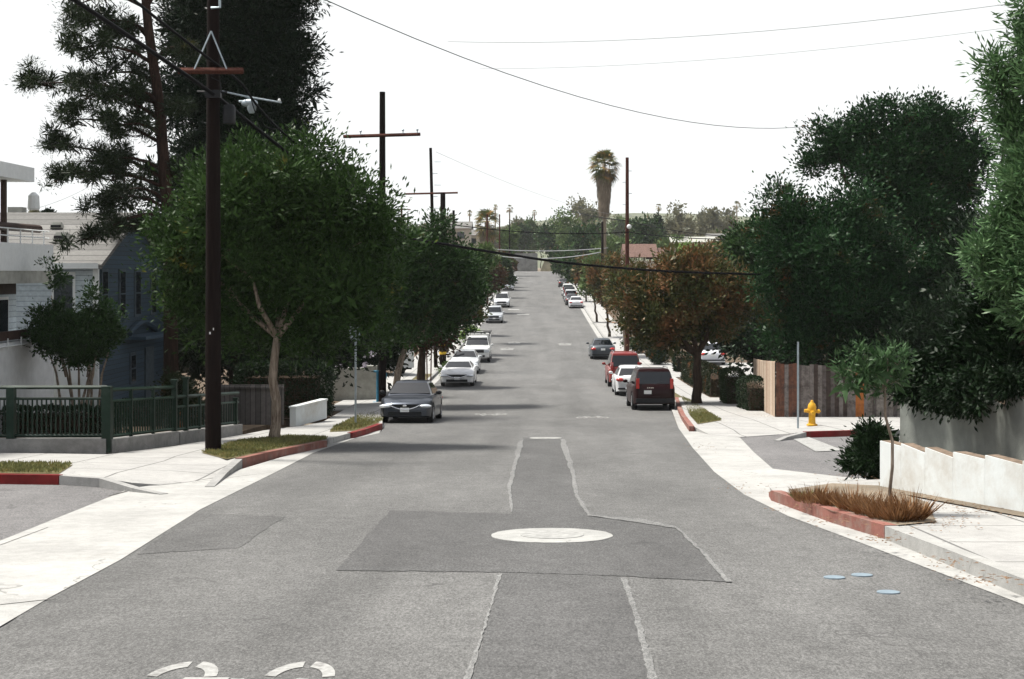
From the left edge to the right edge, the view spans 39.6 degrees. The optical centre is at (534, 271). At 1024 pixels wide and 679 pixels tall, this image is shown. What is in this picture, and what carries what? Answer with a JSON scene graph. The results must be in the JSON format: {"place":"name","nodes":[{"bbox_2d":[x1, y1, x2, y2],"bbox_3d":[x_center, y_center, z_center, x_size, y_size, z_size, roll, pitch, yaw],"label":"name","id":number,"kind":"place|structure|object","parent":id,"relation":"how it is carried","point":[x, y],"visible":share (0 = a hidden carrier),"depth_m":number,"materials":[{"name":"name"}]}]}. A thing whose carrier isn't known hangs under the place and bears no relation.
{"place":"outdoors","nodes":[
{"label":"outdoors","id":0,"kind":"place"},
{"bbox_2d":[0,484,204,628],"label":"side street road","id":1,"kind":"structure","parent":0,"point":[24,507],"depth_m":21.46,"materials":[{"name":"grey asphalt"}]},
{"bbox_2d":[0,474,62,484],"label":"curb","id":2,"kind":"structure","parent":1,"relation":"on","point":[41,479],"depth_m":24.64,"materials":[{"name":"red paint"}]},
{"bbox_2d":[59,475,167,494],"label":"curb","id":3,"kind":"structure","parent":1,"relation":"on","point":[88,481],"depth_m":24.00,"materials":[{"name":"concrete"}]},
{"bbox_2d":[0,418,289,448],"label":"yard ground","id":4,"kind":"structure","parent":0,"point":[247,429],"depth_m":43.39,"materials":[{"name":"soil"}]},
{"bbox_2d":[0,161,53,433],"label":"apartment building","id":5,"kind":"structure","parent":4,"relation":"on","point":[20,364],"depth_m":39.85,"materials":[{"name":"white paint"}]},
{"bbox_2d":[0,403,133,437],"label":"hedge","id":6,"kind":"object","parent":4,"relation":"on","point":[58,419],"visible":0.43,"depth_m":38.21,"materials":[{"name":"green plant"}]},
{"bbox_2d":[54,356,91,412],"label":"porch wall","id":7,"kind":"structure","parent":4,"relation":"on","point":[62,378],"depth_m":43.75,"materials":[{"name":"white paint"}]},
{"bbox_2d":[18,251,131,412],"bbox_3d":[-12.961,2.012,39.990,3.297,5.336,2.337,0,0,0],"label":"tree","id":8,"kind":"object","parent":4,"relation":"on","point":[82,337],"visible":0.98,"depth_m":39.76,"materials":[{"name":"green plant"}]},
{"bbox_2d":[6,0,205,396],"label":"pine tree","id":9,"kind":"object","parent":4,"relation":"on","point":[115,161],"visible":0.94,"depth_m":45.29,"materials":[{"name":"green plant"}]},
{"bbox_2d":[0,377,242,453],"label":"railing fence","id":10,"kind":"object","parent":4,"relation":"on","point":[108,443],"visible":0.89,"depth_m":31.23,"materials":[{"name":"metal"}]},
{"bbox_2d":[150,366,204,427],"bbox_3d":[-10.686,3.839,43.097,1.774,2.096,2.066,0,0,0],"label":"bush","id":11,"kind":"object","parent":4,"relation":"on","point":[167,382],"visible":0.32,"depth_m":42.62,"materials":[{"name":"green plant"}]},
{"bbox_2d":[221,385,283,424],"bbox_3d":[-9.168,4.288,45.864,2.166,1.300,0.135,0,0,0],"label":"board fence","id":12,"kind":"object","parent":4,"relation":"on","point":[254,404],"visible":0.64,"depth_m":45.88,"materials":[{"name":"wood"}]},
{"bbox_2d":[228,358,337,417],"bbox_3d":[-8.846,4.107,50.001,3.790,2.232,1.733,0,0,0],"label":"hedge","id":13,"kind":"object","parent":4,"relation":"on","point":[302,388],"visible":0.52,"depth_m":49.40,"materials":[{"name":"green plant"}]},
{"bbox_2d":[0,422,327,486],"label":"sidewalk","id":14,"kind":"structure","parent":0,"point":[189,462],"depth_m":28.37,"materials":[{"name":"concrete"}]},
{"bbox_2d":[0,460,71,473],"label":"grass","id":15,"kind":"structure","parent":14,"relation":"on","point":[23,465],"depth_m":26.03,"materials":[{"name":"green plant"}]},
{"bbox_2d":[201,433,327,458],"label":"turf","id":16,"kind":"structure","parent":14,"relation":"on","point":[258,452],"depth_m":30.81,"materials":[{"name":"green plant"}]},
{"bbox_2d":[178,0,243,449],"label":"utility pole","id":17,"kind":"object","parent":16,"relation":"on","point":[212,71],"visible":0.92,"depth_m":31.07,"materials":[{"name":"brown wood"}]},
{"bbox_2d":[132,0,298,144],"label":"overhead cable","id":18,"kind":"object","parent":17,"relation":"attached to","point":[205,56],"visible":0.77,"depth_m":30.54,"materials":[{"name":"black rubber"}]},
{"bbox_2d":[71,0,773,274],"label":"overhead cable","id":19,"kind":"object","parent":17,"relation":"attached to","point":[154,53],"visible":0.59,"depth_m":33.63,"materials":[{"name":"black rubber"}]},
{"bbox_2d":[110,111,437,437],"bbox_3d":[-6.523,0.162,36.542,8.155,8.555,6.214,0,0,0],"label":"street tree","id":20,"kind":"object","parent":16,"relation":"on","point":[305,247],"visible":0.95,"depth_m":35.73,"materials":[{"name":"green plant"}]},
{"bbox_2d":[235,440,326,468],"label":"curb","id":21,"kind":"structure","parent":14,"relation":"on","point":[256,458],"depth_m":31.57,"materials":[{"name":"red paint"}]},
{"bbox_2d":[182,348,418,422],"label":"yard ground","id":22,"kind":"structure","parent":0,"point":[322,420],"depth_m":75.80,"materials":[{"name":"grey concrete"}]},
{"bbox_2d":[127,0,342,384],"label":"conifer tree","id":23,"kind":"object","parent":22,"relation":"on","point":[262,42],"visible":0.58,"depth_m":55.15,"materials":[{"name":"green plant"}]},
{"bbox_2d":[132,199,384,390],"bbox_3d":[-11.562,1.088,57.974,11.068,9.279,9.352,0,0,0],"label":"evergreen tree","id":24,"kind":"object","parent":22,"relation":"on","point":[194,369],"visible":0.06,"depth_m":56.29,"materials":[{"name":"green plant"}]},
{"bbox_2d":[312,365,376,400],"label":"garden wall","id":25,"kind":"structure","parent":22,"relation":"on","point":[366,381],"depth_m":64.85,"materials":[{"name":"grey paint"}]},
{"bbox_2d":[304,339,422,390],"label":"tree","id":26,"kind":"object","parent":22,"relation":"on","point":[393,360],"visible":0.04,"depth_m":69.22,"materials":[{"name":"green plant"}]},
{"bbox_2d":[408,301,492,379],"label":"street tree","id":27,"kind":"object","parent":22,"relation":"on","point":[421,366],"visible":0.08,"depth_m":76.78,"materials":[{"name":"green plant"}]},
{"bbox_2d":[480,264,510,309],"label":"street tree","id":28,"kind":"object","parent":22,"relation":"on","point":[500,279],"visible":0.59,"depth_m":167.59,"materials":[{"name":"brown plant"}]},
{"bbox_2d":[323,399,381,438],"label":"sidewalk","id":29,"kind":"structure","parent":0,"point":[363,406],"depth_m":52.15,"materials":[{"name":"concrete"}]},
{"bbox_2d":[289,399,327,426],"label":"garden wall","id":30,"kind":"structure","parent":29,"relation":"on","point":[307,412],"depth_m":45.96,"materials":[{"name":"white paint"}]},
{"bbox_2d":[330,407,383,431],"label":"grass","id":31,"kind":"structure","parent":29,"relation":"on","point":[362,421],"depth_m":45.15,"materials":[{"name":"green plant"}]},
{"bbox_2d":[343,92,420,401],"bbox_3d":[-6.625,-0.876,61.932,3.354,13.941,0.475,0,0,0],"label":"utility pole","id":32,"kind":"object","parent":29,"relation":"on","point":[381,135],"visible":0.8,"depth_m":61.88,"materials":[{"name":"brown wood"}]},
{"bbox_2d":[333,349,439,410],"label":"sidewalk","id":33,"kind":"structure","parent":0,"point":[409,374],"depth_m":81.67,"materials":[{"name":"concrete"}]},
{"bbox_2d":[0,0,1022,229],"label":"sky","id":34,"kind":"structure","parent":0,"point":[535,138],"materials":[{"name":"white"}]},
{"bbox_2d":[0,272,1023,678],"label":"road","id":35,"kind":"structure","parent":0,"point":[286,592],"depth_m":13.54,"materials":[{"name":"grey asphalt"}]},
{"bbox_2d":[0,430,380,625],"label":"gutter","id":36,"kind":"object","parent":35,"relation":"on","point":[60,554],"visible":0.88,"depth_m":17.36,"materials":[{"name":"concrete"}]},
{"bbox_2d":[139,513,283,553],"bbox_3d":[-4.068,3.232,17.743,1.448,0.277,4.327,0,0,0],"label":"road patch","id":37,"kind":"object","parent":35,"relation":"on","point":[199,531],"visible":1,"depth_m":17.58,"materials":[{"name":"grey asphalt"}]},
{"bbox_2d":[147,661,334,678],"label":"road marking","id":38,"kind":"object","parent":35,"relation":"on","point":[211,669],"visible":1,"depth_m":9.72,"materials":[{"name":"paint"}]},
{"bbox_2d":[379,380,442,421],"bbox_3d":[-4.418,4.655,51.650,2.260,1.460,4.895,0,-3,2],"label":"parked car","id":39,"kind":"object","parent":35,"relation":"on","point":[412,398],"visible":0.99,"depth_m":49.93,"materials":[{"name":"black paint"}]},
{"bbox_2d":[438,359,478,385],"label":"parked car","id":40,"kind":"object","parent":35,"relation":"on","point":[458,370],"visible":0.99,"depth_m":77.57,"materials":[{"name":"white paint"}]},
{"bbox_2d":[461,330,493,361],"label":"pickup truck","id":41,"kind":"object","parent":35,"relation":"on","point":[480,343],"visible":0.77,"depth_m":100.78,"materials":[{"name":"white paint"}]},
{"bbox_2d":[463,574,501,678],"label":"road seam","id":42,"kind":"object","parent":35,"relation":"on","point":[469,670],"visible":1,"depth_m":10.56,"materials":[{"name":"grey asphalt"}]},
{"bbox_2d":[337,510,724,580],"bbox_3d":[-0.100,3.178,16.924,3.915,0.421,6.586,0,0,0],"label":"road patch","id":43,"kind":"object","parent":35,"relation":"on","point":[435,541],"visible":1,"depth_m":15.97,"materials":[{"name":"grey asphalt"}]},
{"bbox_2d":[491,528,612,542],"bbox_3d":[0.214,3.210,17.269,1.480,0.050,1.480,0,-4,0],"label":"manhole","id":44,"kind":"object","parent":43,"relation":"on","point":[552,535],"visible":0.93,"depth_m":17.17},
{"bbox_2d":[511,437,587,515],"bbox_3d":[0.174,4.002,29.774,1.181,1.316,20.568,0,0,0],"label":"road patch","id":45,"kind":"object","parent":35,"relation":"on","point":[542,483],"visible":1,"depth_m":24.93,"materials":[{"name":"grey asphalt"}]},
{"bbox_2d":[472,572,647,678],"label":"road patch","id":46,"kind":"object","parent":35,"relation":"on","point":[553,626],"visible":1,"depth_m":11.10,"materials":[{"name":"grey asphalt"}]},
{"bbox_2d":[586,338,615,358],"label":"parked car","id":47,"kind":"object","parent":35,"relation":"on","point":[600,347],"visible":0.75,"depth_m":102.80,"materials":[{"name":"paint"}]},
{"bbox_2d":[602,350,641,385],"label":"parked suv","id":48,"kind":"object","parent":35,"relation":"on","point":[616,359],"visible":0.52,"depth_m":76.83,"materials":[{"name":"red paint"}]},
{"bbox_2d":[609,365,642,394],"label":"parked car","id":49,"kind":"object","parent":35,"relation":"on","point":[621,374],"visible":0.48,"depth_m":70.26,"materials":[{"name":"white paint"}]},
{"bbox_2d":[621,578,657,678],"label":"road seam","id":50,"kind":"object","parent":35,"relation":"on","point":[649,664],"visible":1,"depth_m":10.92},
{"bbox_2d":[623,366,674,409],"bbox_3d":[5.000,4.973,61.575,2.240,1.811,4.595,0,-2,-1],"label":"parked suv","id":51,"kind":"object","parent":35,"relation":"on","point":[649,385],"visible":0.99,"depth_m":59.52,"materials":[{"name":"red paint"}]},
{"bbox_2d":[590,515,731,581],"bbox_3d":[1.682,3.147,16.619,0.814,0.379,6.039,0,0,-10],"label":"road seam","id":52,"kind":"object","parent":35,"relation":"on","point":[712,563],"visible":1,"depth_m":17.83,"materials":[{"name":"grey asphalt"}]},
{"bbox_2d":[672,407,1023,604],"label":"gutter","id":53,"kind":"object","parent":35,"relation":"on","point":[738,462],"visible":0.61,"depth_m":25.34,"materials":[{"name":"concrete"}]},
{"bbox_2d":[885,526,1023,596],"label":"curb","id":54,"kind":"structure","parent":35,"relation":"on","point":[927,546],"depth_m":14.44,"materials":[{"name":"concrete"}]},
{"bbox_2d":[281,268,908,452],"bbox_3d":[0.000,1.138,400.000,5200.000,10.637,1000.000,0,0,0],"label":"ground","id":55,"kind":"structure","parent":0,"point":[539,269],"depth_m":50.91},
{"bbox_2d":[7,207,163,411],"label":"blue house","id":56,"kind":"structure","parent":55,"relation":"on","point":[136,360],"depth_m":48.92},
{"bbox_2d":[52,272,74,310],"bbox_3d":[-15.200,0.750,45.910,0.750,1.500,0.080,0,0,0],"label":"window","id":57,"kind":"structure","parent":56,"relation":"in","point":[70,290],"depth_m":45.87,"materials":[{"name":"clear glass"}]},
{"bbox_2d":[144,346,153,406],"bbox_3d":[-14.180,3.900,52.300,0.100,2.300,1.100,0,0,0],"label":"door","id":58,"kind":"structure","parent":56,"relation":"in","point":[148,351],"depth_m":52.08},
{"bbox_2d":[365,206,509,384],"bbox_3d":[-4.987,1.526,62.652,7.822,8.887,5.316,0,0,-37],"label":"street tree","id":59,"kind":"object","parent":55,"relation":"on","point":[450,284],"visible":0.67,"depth_m":62.17,"materials":[{"name":"green plant"}]},
{"bbox_2d":[473,208,500,244],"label":"palm tree","id":60,"kind":"object","parent":55,"relation":"on","point":[481,233],"visible":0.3,"depth_m":229.30,"materials":[{"name":"green plant"}]},
{"bbox_2d":[495,223,521,253],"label":"background tree","id":61,"kind":"object","parent":55,"relation":"on","point":[504,239],"visible":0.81,"depth_m":298.74,"materials":[{"name":"green plant"}]},
{"bbox_2d":[530,216,567,257],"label":"background tree","id":62,"kind":"object","parent":55,"relation":"on","point":[544,240],"visible":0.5,"depth_m":368.82,"materials":[{"name":"green plant"}]},
{"bbox_2d":[548,206,581,249],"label":"background tree","id":63,"kind":"object","parent":55,"relation":"on","point":[562,238],"visible":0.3,"depth_m":328.13,"materials":[{"name":"green plant"}]},
{"bbox_2d":[561,211,609,256],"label":"background tree","id":64,"kind":"object","parent":55,"relation":"on","point":[579,242],"visible":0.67,"depth_m":299.15,"materials":[{"name":"green plant"}]},
{"bbox_2d":[566,193,619,225],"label":"background tree","id":65,"kind":"object","parent":55,"relation":"on","point":[580,203],"visible":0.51,"depth_m":419.21,"materials":[{"name":"green plant"}]},
{"bbox_2d":[588,233,635,260],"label":"background tree","id":66,"kind":"object","parent":55,"relation":"on","point":[614,243],"visible":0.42,"depth_m":238.85,"materials":[{"name":"green plant"}]},
{"bbox_2d":[622,157,631,350],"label":"utility pole","id":67,"kind":"object","parent":55,"relation":"on","point":[628,226],"visible":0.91,"depth_m":94.90,"materials":[{"name":"red wood"}]},
{"bbox_2d":[622,211,670,260],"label":"background tree","id":68,"kind":"object","parent":55,"relation":"on","point":[642,238],"visible":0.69,"depth_m":298.39,"materials":[{"name":"green plant"}]},
{"bbox_2d":[663,199,698,236],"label":"background tree","id":69,"kind":"object","parent":55,"relation":"on","point":[680,221],"visible":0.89,"depth_m":418.40,"materials":[{"name":"green plant"}]},
{"bbox_2d":[694,206,728,236],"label":"background tree","id":70,"kind":"object","parent":55,"relation":"on","point":[709,221],"visible":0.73,"depth_m":439.09,"materials":[{"name":"green plant"}]},
{"bbox_2d":[732,152,967,416],"bbox_3d":[13.117,0.533,55.516,10.635,10.392,6.444,0,0,0],"label":"shade tree","id":71,"kind":"object","parent":55,"relation":"on","point":[842,266],"visible":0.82,"depth_m":55.13,"materials":[{"name":"green plant"}]},
{"bbox_2d":[825,411,904,480],"bbox_3d":[5.868,3.086,24.855,1.456,1.345,1.445,0,0,0],"label":"oleander bush","id":72,"kind":"object","parent":55,"relation":"on","point":[860,455],"visible":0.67,"depth_m":24.63,"materials":[{"name":"green plant"}]},
{"bbox_2d":[850,206,992,368],"bbox_3d":[15.672,1.550,52.737,8.908,8.180,7.551,0,0,-13],"label":"evergreen tree","id":73,"kind":"object","parent":55,"relation":"on","point":[927,324],"visible":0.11,"depth_m":50.75,"materials":[{"name":"green plant"}]},
{"bbox_2d":[880,440,1023,511],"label":"garden wall","id":74,"kind":"structure","parent":55,"relation":"on","point":[995,480],"depth_m":20.10,"materials":[{"name":"white paint"}]},
{"bbox_2d":[900,393,1023,460],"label":"garden wall","id":75,"kind":"structure","parent":55,"relation":"on","point":[1000,432],"depth_m":22.19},
{"bbox_2d":[883,340,1023,431],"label":"wall creeper","id":76,"kind":"object","parent":75,"relation":"on","point":[971,388],"depth_m":21.92,"materials":[{"name":"green plant"}]},
{"bbox_2d":[573,283,629,348],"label":"sidewalk","id":77,"kind":"structure","parent":0,"point":[601,322],"depth_m":150.81,"materials":[{"name":"concrete"}]},
{"bbox_2d":[582,250,619,336],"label":"street tree","id":78,"kind":"object","parent":77,"relation":"on","point":[593,279],"visible":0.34,"depth_m":127.41,"materials":[{"name":"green plant"}]},
{"bbox_2d":[623,349,709,397],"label":"sidewalk","id":79,"kind":"structure","parent":0,"point":[683,389],"depth_m":76.64,"materials":[{"name":"concrete"}]},
{"bbox_2d":[448,2,1019,42],"bbox_3d":[4.283,-5.855,33.000,0.014,1.264,19.399,0,0,-44],"label":"overhead cable","id":80,"kind":"object","parent":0,"point":[741,32],"visible":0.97,"depth_m":32.43,"materials":[{"name":"grey metal"}]},
{"bbox_2d":[596,291,883,400],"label":"yard ground","id":81,"kind":"structure","parent":0,"point":[726,361],"depth_m":101.19,"materials":[{"name":"soil"}]},
{"bbox_2d":[586,149,621,263],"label":"palm tree","id":82,"kind":"object","parent":81,"relation":"on","point":[604,177],"visible":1,"depth_m":199.28,"materials":[{"name":"green plant"}]},
{"bbox_2d":[593,247,644,350],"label":"street tree","id":83,"kind":"object","parent":81,"relation":"on","point":[614,260],"visible":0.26,"depth_m":103.18,"materials":[{"name":"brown plant"}]},
{"bbox_2d":[621,242,675,317],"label":"tile roof house","id":84,"kind":"structure","parent":81,"relation":"on","point":[635,250],"depth_m":148.61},
{"bbox_2d":[680,356,725,396],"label":"hedge","id":85,"kind":"object","parent":81,"relation":"on","point":[710,379],"visible":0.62,"depth_m":70.12,"materials":[{"name":"green plant"}]},
{"bbox_2d":[712,205,790,291],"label":"shade tree","id":86,"kind":"object","parent":81,"relation":"on","point":[734,242],"visible":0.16,"depth_m":75.39,"materials":[{"name":"green plant"}]},
{"bbox_2d":[704,294,827,396],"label":"evergreen tree","id":87,"kind":"object","parent":81,"relation":"on","point":[738,348],"visible":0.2,"depth_m":69.34,"materials":[{"name":"green plant"}]},
{"bbox_2d":[496,213,990,267],"bbox_3d":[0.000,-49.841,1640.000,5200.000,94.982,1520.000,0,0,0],"label":"hills","id":88,"kind":"structure","parent":0,"point":[633,215],"depth_m":1278.17,"materials":[{"name":"green plant"}]},
{"bbox_2d":[679,398,899,437],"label":"sidewalk","id":89,"kind":"structure","parent":0,"point":[744,423],"depth_m":46.56,"materials":[{"name":"concrete"}]},
{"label":"turf","id":90,"kind":"structure","parent":89,"relation":"on","visible":0},
{"bbox_2d":[600,238,768,403],"bbox_3d":[6.583,2.195,61.848,6.976,7.435,5.574,0,0,-35],"label":"street tree","id":91,"kind":"object","parent":90,"relation":"on","point":[679,312],"visible":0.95,"depth_m":61.32,"materials":[{"name":"brown plant"}]},
{"bbox_2d":[681,396,720,422],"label":"grass","id":92,"kind":"structure","parent":90,"relation":"on","point":[700,415],"depth_m":51.79,"materials":[{"name":"green plant"}]},
{"bbox_2d":[741,435,899,477],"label":"side street road","id":93,"kind":"structure","parent":0,"point":[792,455],"depth_m":32.72,"materials":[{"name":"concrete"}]},
{"bbox_2d":[770,479,1023,571],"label":"sidewalk","id":94,"kind":"structure","parent":0,"point":[998,537],"depth_m":16.65,"materials":[{"name":"concrete"}]},
{"bbox_2d":[769,490,896,538],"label":"curb","id":95,"kind":"structure","parent":94,"relation":"on","point":[817,510],"depth_m":18.50,"materials":[{"name":"red paint"}]},
{"bbox_2d":[788,483,935,524],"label":"planter soil","id":96,"kind":"structure","parent":94,"relation":"on","point":[869,489],"depth_m":21.41,"materials":[{"name":"brown soil"}]},
{"bbox_2d":[785,482,834,503],"bbox_3d":[3.849,3.039,19.763,0.751,0.319,0.805,0,0,0],"label":"grass clump","id":97,"kind":"object","parent":96,"relation":"on","point":[808,497],"visible":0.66,"depth_m":19.72,"materials":[{"name":"brown plant"}]},
{"bbox_2d":[827,482,878,511],"bbox_3d":[4.247,2.920,18.689,0.769,0.421,0.767,0,0,24],"label":"grass clump","id":98,"kind":"object","parent":96,"relation":"on","point":[838,504],"visible":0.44,"depth_m":18.64,"materials":[{"name":"brown plant"}]},
{"bbox_2d":[825,330,921,500],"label":"young tree","id":99,"kind":"object","parent":96,"relation":"on","point":[869,374],"visible":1,"depth_m":18.46,"materials":[{"name":"green plant"}]},
{"bbox_2d":[852,487,913,519],"bbox_3d":[4.308,2.858,17.759,0.732,0.422,0.848,0,0,0],"label":"grass clump","id":100,"kind":"object","parent":96,"relation":"on","point":[870,511],"visible":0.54,"depth_m":17.66,"materials":[{"name":"brown plant"}]},
{"bbox_2d":[877,494,925,521],"bbox_3d":[4.505,2.869,17.455,0.697,0.365,0.665,0,0,0],"label":"grass clump","id":101,"kind":"object","parent":96,"relation":"on","point":[895,515],"visible":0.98,"depth_m":17.35,"materials":[{"name":"brown plant"}]},
{"bbox_2d":[880,483,949,520],"bbox_3d":[4.631,2.831,17.588,0.850,0.453,0.828,0,0,0],"label":"grass clump","id":102,"kind":"object","parent":96,"relation":"on","point":[924,515],"visible":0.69,"depth_m":17.42,"materials":[{"name":"brown plant"}]},
{"bbox_2d":[879,482,1023,516],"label":"planter soil","id":103,"kind":"structure","parent":94,"relation":"on","point":[998,509],"depth_m":19.55,"materials":[{"name":"brown soil"}]},
{"bbox_2d":[914,263,1023,414],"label":"evergreen tree","id":104,"kind":"object","parent":94,"relation":"on","point":[970,334],"visible":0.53,"depth_m":22.77,"materials":[{"name":"green plant"}]},
{"bbox_2d":[945,0,1023,360],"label":"oleander tree","id":105,"kind":"object","parent":94,"relation":"on","point":[997,258],"visible":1,"depth_m":21.31,"materials":[{"name":"green plant"}]},
{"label":"yard ground","id":106,"kind":"structure","parent":0,"visible":0},
{"bbox_2d":[718,366,745,403],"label":"hedge","id":107,"kind":"object","parent":106,"relation":"on","point":[727,389],"visible":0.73,"depth_m":61.57,"materials":[{"name":"green plant"}]},
{"bbox_2d":[735,374,763,410],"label":"hedge","id":108,"kind":"object","parent":106,"relation":"on","point":[749,396],"visible":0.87,"depth_m":56.19,"materials":[{"name":"green plant"}]},
{"bbox_2d":[753,358,899,416],"bbox_3d":[13.809,4.491,56.399,10.381,2.520,10.866,0,0,0],"label":"board fence","id":109,"kind":"object","parent":106,"relation":"on","point":[771,373],"visible":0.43,"depth_m":50.98,"materials":[{"name":"brown wood"}]},
{"bbox_2d":[676,413,1022,585],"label":"fallen leaves","id":110,"kind":"object","parent":106,"relation":"on","point":[954,561],"visible":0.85,"depth_m":16.87,"materials":[{"name":"brown plant"}]},
{"bbox_2d":[781,84,1001,335],"bbox_3d":[16.009,-1.137,62.259,9.814,14.153,6.610,0,0,24],"label":"shade tree","id":111,"kind":"object","parent":106,"relation":"on","point":[926,155],"visible":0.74,"depth_m":61.25,"materials":[{"name":"green plant"}]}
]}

